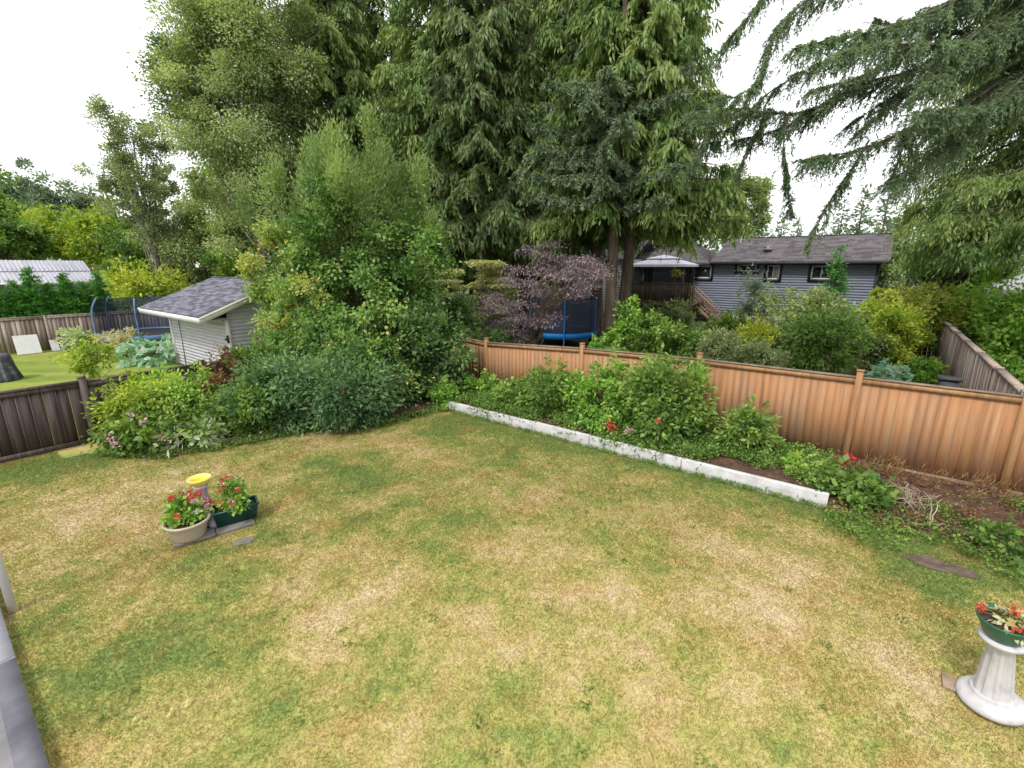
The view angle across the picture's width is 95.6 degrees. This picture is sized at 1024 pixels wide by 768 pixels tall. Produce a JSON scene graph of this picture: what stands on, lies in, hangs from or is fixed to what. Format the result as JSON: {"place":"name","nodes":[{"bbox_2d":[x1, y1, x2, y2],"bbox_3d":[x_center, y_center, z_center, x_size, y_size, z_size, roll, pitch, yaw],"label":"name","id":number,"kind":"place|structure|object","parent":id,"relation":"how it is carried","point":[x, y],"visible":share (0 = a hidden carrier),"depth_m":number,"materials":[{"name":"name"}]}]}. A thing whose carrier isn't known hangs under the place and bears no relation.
{"place":"outdoors","nodes":[
{"label":"outdoors","id":0,"kind":"place"},
{"bbox_2d":[0,608,48,767],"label":"patio","id":1,"kind":"structure","parent":0,"point":[21,745],"depth_m":4.11,"materials":[{"name":"concrete"}]},
{"bbox_2d":[0,341,192,443],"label":"neighbour lawn","id":2,"kind":"structure","parent":0,"point":[37,369],"depth_m":18.78,"materials":[{"name":"green plant"}]},
{"bbox_2d":[0,313,163,352],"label":"grey fence","id":3,"kind":"object","parent":2,"relation":"on","point":[44,328],"visible":0.22,"depth_m":22.67,"materials":[{"name":"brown wood"}]},
{"bbox_2d":[47,334,124,378],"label":"currant bush","id":4,"kind":"object","parent":2,"relation":"on","point":[79,356],"visible":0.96,"depth_m":16.61,"materials":[{"name":"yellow plant"}]},
{"bbox_2d":[91,294,170,346],"bbox_3d":[-17.961,-3.031,22.957,4.272,2.621,4.160,0,14,0],"label":"trampoline","id":5,"kind":"object","parent":2,"relation":"on","point":[115,313],"visible":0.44,"depth_m":23.38,"materials":[{"name":"blue"}]},
{"bbox_2d":[113,333,177,367],"bbox_3d":[-15.271,-1.270,19.955,2.713,1.777,2.452,0,14,0],"label":"cabbage patch","id":6,"kind":"object","parent":2,"relation":"on","point":[154,351],"visible":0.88,"depth_m":19.51,"materials":[{"name":"green plant"}]},
{"bbox_2d":[229,214,323,345],"bbox_3d":[-7.417,-2.745,15.619,3.109,5.666,2.866,0,14,0],"label":"willow shrub","id":7,"kind":"object","parent":2,"relation":"on","point":[269,233],"visible":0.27,"depth_m":14.67,"materials":[{"name":"green plant"}]},
{"bbox_2d":[227,90,444,314],"bbox_3d":[-5.403,-4.714,16.186,6.023,9.218,5.957,10,17,35],"label":"tree","id":8,"kind":"object","parent":2,"relation":"on","point":[361,185],"visible":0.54,"depth_m":14.68,"materials":[{"name":"green plant"}]},
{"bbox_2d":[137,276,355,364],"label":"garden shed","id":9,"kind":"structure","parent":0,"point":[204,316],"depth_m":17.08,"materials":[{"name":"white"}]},
{"bbox_2d":[179,320,228,364],"bbox_3d":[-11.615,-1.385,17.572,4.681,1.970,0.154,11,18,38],"label":"door","id":10,"kind":"structure","parent":9,"relation":"in","point":[197,339],"depth_m":17.64,"materials":[{"name":"white"}]},
{"bbox_2d":[0,0,1022,270],"label":"sky","id":11,"kind":"structure","parent":0,"point":[54,53],"materials":[{"name":"white"}]},
{"bbox_2d":[0,410,1023,767],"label":"lawn","id":12,"kind":"structure","parent":0,"point":[632,690],"depth_m":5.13,"materials":[{"name":"green plant"}]},
{"bbox_2d":[0,349,299,462],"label":"brown fence","id":13,"kind":"object","parent":12,"relation":"on","point":[25,430],"visible":0.27,"depth_m":10.23,"materials":[{"name":"brown wood"}]},
{"bbox_2d":[173,518,254,548],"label":"paving slab","id":14,"kind":"structure","parent":12,"relation":"on","point":[210,533],"depth_m":7.19,"materials":[{"name":"grey concrete"}]},
{"bbox_2d":[162,510,210,542],"bbox_3d":[-4.878,2.159,6.991,0.610,0.285,0.610,0,14,0],"label":"flower pot","id":15,"kind":"object","parent":14,"relation":"on","point":[185,533],"visible":0.62,"depth_m":6.82,"materials":[{"name":"beige ceramic"}]},
{"bbox_2d":[159,488,213,533],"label":"geranium","id":16,"kind":"object","parent":15,"relation":"in","point":[180,510],"visible":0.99,"depth_m":6.92,"materials":[{"name":"green plant"}]},
{"bbox_2d":[210,495,258,527],"bbox_3d":[-4.437,2.054,7.448,0.660,0.265,0.330,-10,18,-36],"label":"planter box","id":17,"kind":"object","parent":14,"relation":"on","point":[222,518],"visible":0.75,"depth_m":7.36,"materials":[{"name":"green plastic"}]},
{"bbox_2d":[209,474,252,516],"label":"geranium","id":18,"kind":"object","parent":17,"relation":"in","point":[235,500],"visible":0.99,"depth_m":7.32,"materials":[{"name":"green plant"}]},
{"bbox_2d":[114,384,469,458],"bbox_3d":[-4.701,0.930,12.680,5.820,0.270,8.900,11,18,36],"label":"mulch bed","id":19,"kind":"object","parent":12,"relation":"on","point":[411,406],"visible":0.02,"depth_m":11.65,"materials":[{"name":"soil"}]},
{"bbox_2d":[88,401,184,458],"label":"hydrangea","id":20,"kind":"object","parent":19,"relation":"on","point":[148,437],"visible":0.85,"depth_m":10.03,"materials":[{"name":"green plant"}]},
{"bbox_2d":[79,363,201,453],"bbox_3d":[-8.652,0.497,10.952,2.079,1.890,2.385,0,14,0],"label":"azalea bush","id":21,"kind":"object","parent":19,"relation":"on","point":[121,399],"visible":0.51,"depth_m":10.49,"materials":[{"name":"green plant"}]},
{"bbox_2d":[125,359,232,422],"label":"azalea bush","id":22,"kind":"object","parent":19,"relation":"on","point":[177,393],"visible":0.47,"depth_m":10.97,"materials":[{"name":"green plant"}]},
{"bbox_2d":[129,386,231,450],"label":"weedy bush","id":23,"kind":"object","parent":19,"relation":"on","point":[189,418],"visible":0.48,"depth_m":10.53,"materials":[{"name":"green plant"}]},
{"bbox_2d":[152,414,230,456],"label":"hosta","id":24,"kind":"object","parent":19,"relation":"on","point":[213,441],"visible":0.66,"depth_m":10.43,"materials":[{"name":"green plant"}]},
{"bbox_2d":[206,377,290,437],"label":"shrub","id":25,"kind":"object","parent":19,"relation":"on","point":[243,416],"visible":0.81,"depth_m":11.03,"materials":[{"name":"green plant"}]},
{"bbox_2d":[204,349,341,436],"bbox_3d":[-5.924,0.387,11.835,3.247,2.649,2.685,0,14,0],"label":"rhododendron","id":26,"kind":"object","parent":19,"relation":"on","point":[285,399],"visible":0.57,"depth_m":11.29,"materials":[{"name":"green plant"}]},
{"bbox_2d":[247,267,356,363],"bbox_3d":[-6.345,-1.656,14.575,3.124,4.463,3.038,0,14,0],"label":"hanging vine","id":27,"kind":"object","parent":19,"relation":"on","point":[298,289],"visible":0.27,"depth_m":13.77,"materials":[{"name":"green plant"}]},
{"bbox_2d":[264,333,419,438],"bbox_3d":[-4.375,0.262,12.179,3.481,3.058,3.619,0,14,0],"label":"rhododendron","id":28,"kind":"object","parent":19,"relation":"on","point":[343,399],"visible":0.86,"depth_m":11.54,"materials":[{"name":"green plant"}]},
{"bbox_2d":[298,318,435,417],"bbox_3d":[-4.174,-0.520,13.121,4.113,2.864,3.131,10,17,34],"label":"honeysuckle","id":29,"kind":"object","parent":19,"relation":"on","point":[372,346],"visible":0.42,"depth_m":12.59,"materials":[{"name":"green plant"}]},
{"bbox_2d":[272,167,464,371],"bbox_3d":[-4.931,-2.949,15.054,6.624,7.050,6.123,0,14,0],"label":"climbing vine","id":30,"kind":"object","parent":19,"relation":"on","point":[405,272],"visible":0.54,"depth_m":13.70,"materials":[{"name":"green plant"}]},
{"bbox_2d":[349,291,448,402],"bbox_3d":[-3.289,-0.975,13.731,2.926,3.547,2.655,0,14,0],"label":"laurel bush","id":31,"kind":"object","parent":19,"relation":"on","point":[410,337],"visible":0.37,"depth_m":13.17,"materials":[{"name":"green plant"}]},
{"bbox_2d":[404,295,479,398],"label":"laurel bush","id":32,"kind":"object","parent":19,"relation":"on","point":[455,331],"visible":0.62,"depth_m":13.75,"materials":[{"name":"green plant"}]},
{"bbox_2d":[87,403,833,511],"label":"edge weeds","id":33,"kind":"object","parent":12,"relation":"on","point":[281,434],"visible":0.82,"depth_m":10.51,"materials":[{"name":"green plant"}]},
{"bbox_2d":[448,401,828,508],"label":"retaining wall","id":34,"kind":"structure","parent":12,"relation":"on","point":[773,485],"depth_m":9.47,"materials":[{"name":"white concrete"}]},
{"bbox_2d":[452,395,838,504],"bbox_3d":[2.413,1.066,11.486,9.280,0.221,2.100,11,18,36],"label":"garden bed","id":35,"kind":"object","parent":12,"relation":"on","point":[732,463],"visible":0.16,"depth_m":9.18,"materials":[{"name":"soil"}]},
{"bbox_2d":[513,356,588,416],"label":"rose bush","id":36,"kind":"object","parent":35,"relation":"on","point":[538,386],"visible":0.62,"depth_m":12.01,"materials":[{"name":"green plant"}]},
{"bbox_2d":[561,352,638,434],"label":"rose bush","id":37,"kind":"object","parent":35,"relation":"on","point":[589,404],"visible":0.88,"depth_m":11.15,"materials":[{"name":"green plant"}]},
{"bbox_2d":[446,384,844,494],"bbox_3d":[2.375,0.964,11.385,9.567,0.565,2.565,11,18,37],"label":"ground cover","id":38,"kind":"object","parent":35,"relation":"on","point":[694,447],"visible":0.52,"depth_m":9.81,"materials":[{"name":"green plant"}]},
{"bbox_2d":[608,343,720,431],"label":"peony bush","id":39,"kind":"object","parent":35,"relation":"on","point":[666,383],"visible":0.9,"depth_m":10.19,"materials":[{"name":"green plant"}]},
{"bbox_2d":[627,397,701,449],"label":"peony bush","id":40,"kind":"object","parent":35,"relation":"on","point":[673,434],"visible":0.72,"depth_m":9.94,"materials":[{"name":"green plant"}]},
{"bbox_2d":[713,392,785,456],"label":"rhododendron","id":41,"kind":"object","parent":35,"relation":"on","point":[759,432],"visible":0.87,"depth_m":9.42,"materials":[{"name":"green plant"}]},
{"bbox_2d":[814,453,906,512],"bbox_3d":[6.020,1.718,8.094,1.414,0.909,1.250,0,14,0],"label":"bergenia","id":42,"kind":"object","parent":35,"relation":"on","point":[852,490],"visible":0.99,"depth_m":7.88,"materials":[{"name":"green plant"}]},
{"bbox_2d":[941,672,957,691],"bbox_3d":[4.598,3.004,4.385,0.800,0.030,0.200,11,18,36],"label":"paving board","id":43,"kind":"object","parent":12,"relation":"on","point":[948,682],"visible":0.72,"depth_m":4.58,"materials":[{"name":"brown wood"}]},
{"bbox_2d":[955,626,1023,726],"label":"pedestal","id":44,"kind":"object","parent":43,"relation":"on","point":[987,690],"visible":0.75,"depth_m":4.20,"materials":[{"name":"white paint"}]},
{"bbox_2d":[975,603,1023,646],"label":"plant bowl","id":45,"kind":"object","parent":44,"relation":"on","point":[996,632],"visible":0.69,"depth_m":4.11,"materials":[{"name":"plastic"}]},
{"bbox_2d":[45,271,1023,349],"bbox_3d":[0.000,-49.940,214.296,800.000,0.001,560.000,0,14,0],"label":"ground","id":46,"kind":"structure","parent":0,"point":[466,291],"depth_m":81.07,"materials":[{"name":"green plant"}]},
{"bbox_2d":[0,211,58,260],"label":"leafy tree","id":47,"kind":"object","parent":46,"relation":"on","point":[24,233],"visible":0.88,"depth_m":39.97,"materials":[{"name":"green plant"}]},
{"bbox_2d":[0,164,58,256],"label":"tree","id":48,"kind":"object","parent":46,"relation":"on","point":[7,205],"visible":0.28,"depth_m":46.84,"materials":[{"name":"green plant"}]},
{"bbox_2d":[16,266,57,344],"bbox_3d":[-23.802,-3.777,23.187,2.083,4.226,2.202,-4,15,-17],"label":"hedge cedar","id":49,"kind":"object","parent":46,"relation":"on","point":[30,290],"visible":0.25,"depth_m":22.87,"materials":[{"name":"green plant"}]},
{"bbox_2d":[0,156,75,260],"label":"tree","id":50,"kind":"object","parent":46,"relation":"on","point":[30,190],"visible":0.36,"depth_m":57.39,"materials":[{"name":"green plant"}]},
{"bbox_2d":[0,260,94,299],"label":"outbuilding","id":51,"kind":"structure","parent":46,"relation":"on","point":[46,269],"depth_m":28.27,"materials":[{"name":"white"}]},
{"bbox_2d":[12,202,98,271],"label":"leafy tree","id":52,"kind":"object","parent":46,"relation":"on","point":[41,217],"visible":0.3,"depth_m":43.29,"materials":[{"name":"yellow plant"}]},
{"bbox_2d":[53,270,93,330],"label":"hedge cedar","id":53,"kind":"object","parent":46,"relation":"on","point":[65,294],"visible":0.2,"depth_m":23.85,"materials":[{"name":"green plant"}]},
{"bbox_2d":[44,177,112,271],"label":"tree","id":54,"kind":"object","parent":46,"relation":"on","point":[81,200],"visible":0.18,"depth_m":61.08,"materials":[{"name":"green plant"}]},
{"bbox_2d":[46,193,133,295],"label":"leafy tree","id":55,"kind":"object","parent":46,"relation":"on","point":[80,225],"visible":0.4,"depth_m":41.57,"materials":[{"name":"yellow plant"}]},
{"bbox_2d":[69,93,199,278],"bbox_3d":[-23.205,-10.364,29.256,5.871,13.762,4.953,0,14,0],"label":"birch tree","id":56,"kind":"object","parent":46,"relation":"on","point":[148,214],"visible":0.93,"depth_m":28.21,"materials":[{"name":"green plant"}]},
{"bbox_2d":[89,207,183,278],"bbox_3d":[-31.190,-10.421,39.657,6.514,8.804,6.887,0,14,0],"label":"leafy tree","id":57,"kind":"object","parent":46,"relation":"on","point":[117,247],"visible":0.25,"depth_m":37.66,"materials":[{"name":"green plant"}]},
{"bbox_2d":[85,254,193,297],"bbox_3d":[-22.491,-5.429,28.938,5.708,5.164,5.060,-3,14,-11],"label":"forsythia","id":58,"kind":"object","parent":46,"relation":"on","point":[145,285],"visible":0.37,"depth_m":27.62,"materials":[{"name":"yellow plant"}]},
{"bbox_2d":[152,158,278,275],"bbox_3d":[-19.349,-9.434,31.668,8.884,10.796,7.543,0,14,0],"label":"leafy tree","id":59,"kind":"object","parent":46,"relation":"on","point":[192,214],"visible":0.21,"depth_m":29.36,"materials":[{"name":"green plant"}]},
{"bbox_2d":[508,0,731,345],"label":"spruce tree","id":60,"kind":"object","parent":46,"relation":"on","point":[602,158],"visible":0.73,"depth_m":17.67,"materials":[{"name":"green plant"}]},
{"bbox_2d":[447,336,1023,495],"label":"cedar fence","id":61,"kind":"object","parent":46,"relation":"on","point":[955,431],"visible":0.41,"depth_m":9.14,"materials":[{"name":"brown wood"}]},
{"bbox_2d":[704,159,778,243],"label":"leafy tree","id":62,"kind":"object","parent":46,"relation":"on","point":[757,194],"visible":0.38,"depth_m":45.61,"materials":[{"name":"green plant"}]},
{"bbox_2d":[634,233,893,325],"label":"house","id":63,"kind":"structure","parent":46,"relation":"on","point":[781,260],"depth_m":33.33,"materials":[{"name":"grey wood"}]},
{"bbox_2d":[674,0,1023,262],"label":"spruce tree","id":64,"kind":"object","parent":46,"relation":"on","point":[950,63],"visible":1,"depth_m":8.91,"materials":[{"name":"green plant"}]},
{"bbox_2d":[437,307,1022,454],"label":"garden ground","id":65,"kind":"structure","parent":0,"point":[573,343],"depth_m":25.49,"materials":[{"name":"brown soil"}]},
{"bbox_2d":[183,158,272,277],"bbox_3d":[-14.954,-7.976,26.691,5.156,10.427,4.797,0,14,0],"label":"leafy tree","id":66,"kind":"object","parent":65,"relation":"on","point":[248,243],"visible":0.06,"depth_m":25.80,"materials":[{"name":"green plant"}]},
{"bbox_2d":[126,0,344,276],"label":"alder tree","id":67,"kind":"object","parent":65,"relation":"on","point":[236,69],"visible":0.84,"depth_m":20.00,"materials":[{"name":"green plant"}]},
{"bbox_2d":[267,0,389,148],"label":"alder tree","id":68,"kind":"object","parent":65,"relation":"on","point":[363,7],"visible":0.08,"depth_m":24.00,"materials":[{"name":"green plant"}]},
{"bbox_2d":[271,0,413,311],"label":"cedar tree","id":69,"kind":"object","parent":65,"relation":"on","point":[350,102],"visible":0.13,"depth_m":23.27,"materials":[{"name":"green plant"}]},
{"bbox_2d":[341,0,475,304],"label":"cedar tree","id":70,"kind":"object","parent":65,"relation":"on","point":[377,20],"visible":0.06,"depth_m":25.66,"materials":[{"name":"green plant"}]},
{"bbox_2d":[367,0,524,311],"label":"cedar tree","id":71,"kind":"object","parent":65,"relation":"on","point":[410,44],"visible":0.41,"depth_m":21.83,"materials":[{"name":"green plant"}]},
{"bbox_2d":[434,290,487,338],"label":"shade bush","id":72,"kind":"object","parent":65,"relation":"on","point":[457,301],"visible":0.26,"depth_m":17.66,"materials":[{"name":"green plant"}]},
{"bbox_2d":[435,259,521,336],"bbox_3d":[-1.498,-3.429,21.273,4.011,4.430,3.096,0,14,0],"label":"dogwood","id":73,"kind":"object","parent":65,"relation":"on","point":[489,281],"visible":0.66,"depth_m":20.70,"materials":[{"name":"green plant"}]},
{"bbox_2d":[407,0,561,332],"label":"cedar tree","id":74,"kind":"object","parent":65,"relation":"on","point":[478,26],"visible":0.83,"depth_m":20.64,"materials":[{"name":"green plant"}]},
{"bbox_2d":[471,238,614,344],"bbox_3d":[1.165,-3.223,18.864,6.094,5.219,4.513,0,14,0],"label":"japanese maple","id":75,"kind":"object","parent":65,"relation":"on","point":[538,322],"visible":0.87,"depth_m":18.45,"materials":[{"name":"purple plant"}]},
{"bbox_2d":[476,0,621,334],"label":"cedar tree","id":76,"kind":"object","parent":65,"relation":"on","point":[584,244],"visible":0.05,"depth_m":24.14,"materials":[{"name":"green plant"}]},
{"bbox_2d":[526,295,596,345],"bbox_3d":[2.596,-3.338,24.427,3.760,2.494,3.879,0,14,0],"label":"trampoline","id":77,"kind":"object","parent":65,"relation":"on","point":[579,323],"visible":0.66,"depth_m":22.86,"materials":[{"name":"blue"}]},
{"bbox_2d":[491,0,655,341],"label":"cedar tree","id":78,"kind":"object","parent":65,"relation":"on","point":[552,39],"visible":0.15,"depth_m":21.37,"materials":[{"name":"green plant"}]},
{"bbox_2d":[521,0,699,342],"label":"cedar tree","id":79,"kind":"object","parent":65,"relation":"on","point":[575,49],"visible":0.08,"depth_m":20.81,"materials":[{"name":"green plant"}]},
{"bbox_2d":[606,294,648,351],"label":"tall weed","id":80,"kind":"object","parent":65,"relation":"on","point":[626,318],"visible":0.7,"depth_m":17.30,"materials":[{"name":"green plant"}]},
{"bbox_2d":[524,0,756,348],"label":"cedar tree","id":81,"kind":"object","parent":65,"relation":"on","point":[669,28],"visible":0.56,"depth_m":18.09,"materials":[{"name":"green plant"}]},
{"bbox_2d":[624,308,677,354],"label":"leafy bush","id":82,"kind":"object","parent":65,"relation":"on","point":[651,337],"visible":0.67,"depth_m":16.81,"materials":[{"name":"green plant"}]},
{"bbox_2d":[629,281,724,321],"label":"wooden deck","id":83,"kind":"structure","parent":65,"relation":"on","point":[706,313],"depth_m":34.88,"materials":[{"name":"brown wood"}]},
{"bbox_2d":[631,255,698,301],"bbox_3d":[11.654,-8.166,35.869,4.388,3.506,2.900,11,18,36],"label":"gazebo","id":84,"kind":"object","parent":83,"relation":"on","point":[656,261],"visible":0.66,"depth_m":35.37,"materials":[{"name":"white metal"}]},
{"bbox_2d":[657,319,711,357],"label":"leafy bush","id":85,"kind":"object","parent":65,"relation":"on","point":[685,346],"visible":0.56,"depth_m":17.28,"materials":[{"name":"green plant"}]},
{"bbox_2d":[693,324,749,362],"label":"grey shrub","id":86,"kind":"object","parent":65,"relation":"on","point":[730,339],"visible":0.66,"depth_m":16.07,"materials":[{"name":"green plant"}]},
{"bbox_2d":[732,263,779,329],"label":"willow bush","id":87,"kind":"object","parent":65,"relation":"on","point":[748,306],"visible":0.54,"depth_m":24.51,"materials":[{"name":"green plant"}]},
{"bbox_2d":[737,336,791,366],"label":"grey shrub","id":88,"kind":"object","parent":65,"relation":"on","point":[763,355],"visible":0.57,"depth_m":15.30,"materials":[{"name":"green plant"}]},
{"bbox_2d":[752,284,856,348],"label":"viburnum bush","id":89,"kind":"object","parent":65,"relation":"on","point":[828,303],"visible":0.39,"depth_m":22.41,"materials":[{"name":"green plant"}]},
{"bbox_2d":[777,300,882,374],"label":"viburnum bush","id":90,"kind":"object","parent":65,"relation":"on","point":[806,339],"visible":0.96,"depth_m":15.86,"materials":[{"name":"green plant"}]},
{"bbox_2d":[812,243,860,314],"bbox_3d":[16.694,-4.582,24.053,2.668,5.191,2.698,0,14,0],"label":"conifer","id":91,"kind":"object","parent":65,"relation":"on","point":[839,287],"visible":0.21,"depth_m":23.70,"materials":[{"name":"green plant"}]},
{"bbox_2d":[855,299,923,371],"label":"spiraea bush","id":92,"kind":"object","parent":65,"relation":"on","point":[907,325],"visible":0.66,"depth_m":16.63,"materials":[{"name":"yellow plant"}]},
{"bbox_2d":[851,294,945,370],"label":"spiraea bush","id":93,"kind":"object","parent":65,"relation":"on","point":[877,304],"visible":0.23,"depth_m":17.14,"materials":[{"name":"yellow plant"}]},
{"bbox_2d":[859,278,979,364],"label":"golden vine","id":94,"kind":"object","parent":65,"relation":"on","point":[922,292],"visible":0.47,"depth_m":18.47,"materials":[{"name":"green plant"}]},
{"bbox_2d":[895,356,949,384],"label":"shrub","id":95,"kind":"object","parent":65,"relation":"on","point":[930,373],"visible":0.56,"depth_m":14.40,"materials":[{"name":"green plant"}]},
{"bbox_2d":[878,1,1023,353],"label":"cedar tree","id":96,"kind":"object","parent":65,"relation":"on","point":[982,222],"visible":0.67,"depth_m":15.91,"materials":[{"name":"green plant"}]},
{"bbox_2d":[902,241,1023,296],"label":"leafy tree","id":97,"kind":"object","parent":65,"relation":"on","point":[952,277],"visible":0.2,"depth_m":25.29,"materials":[{"name":"green plant"}]},
{"bbox_2d":[927,282,1001,359],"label":"bramble bush","id":98,"kind":"object","parent":65,"relation":"on","point":[956,303],"visible":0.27,"depth_m":18.18,"materials":[{"name":"green plant"}]},
{"bbox_2d":[933,320,1023,394],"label":"grey fence","id":99,"kind":"object","parent":65,"relation":"on","point":[968,361],"visible":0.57,"depth_m":12.38,"materials":[{"name":"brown wood"}]},
{"bbox_2d":[933,265,1023,328],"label":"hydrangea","id":100,"kind":"object","parent":65,"relation":"on","point":[990,279],"visible":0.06,"depth_m":18.83,"materials":[{"name":"green plant"}]},
{"bbox_2d":[958,284,1023,384],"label":"hydrangea","id":101,"kind":"object","parent":65,"relation":"on","point":[1010,360],"visible":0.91,"depth_m":16.38,"materials":[{"name":"green plant"}]},
{"bbox_2d":[829,455,1023,567],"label":"soil bank","id":102,"kind":"structure","parent":0,"point":[993,516],"depth_m":7.79,"materials":[{"name":"brown soil"}]},
{"bbox_2d":[812,445,1023,561],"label":"leaf litter","id":103,"kind":"object","parent":102,"relation":"on","point":[899,469],"visible":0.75,"depth_m":7.97,"materials":[{"name":"plant"}]},
{"bbox_2d":[821,460,1023,587],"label":"bank weeds","id":104,"kind":"object","parent":102,"relation":"on","point":[969,549],"visible":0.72,"depth_m":7.17,"materials":[{"name":"green plant"}]},
{"bbox_2d":[965,513,1023,563],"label":"leafy perennial","id":105,"kind":"object","parent":102,"relation":"on","point":[984,536],"visible":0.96,"depth_m":6.60,"materials":[{"name":"green plant"}]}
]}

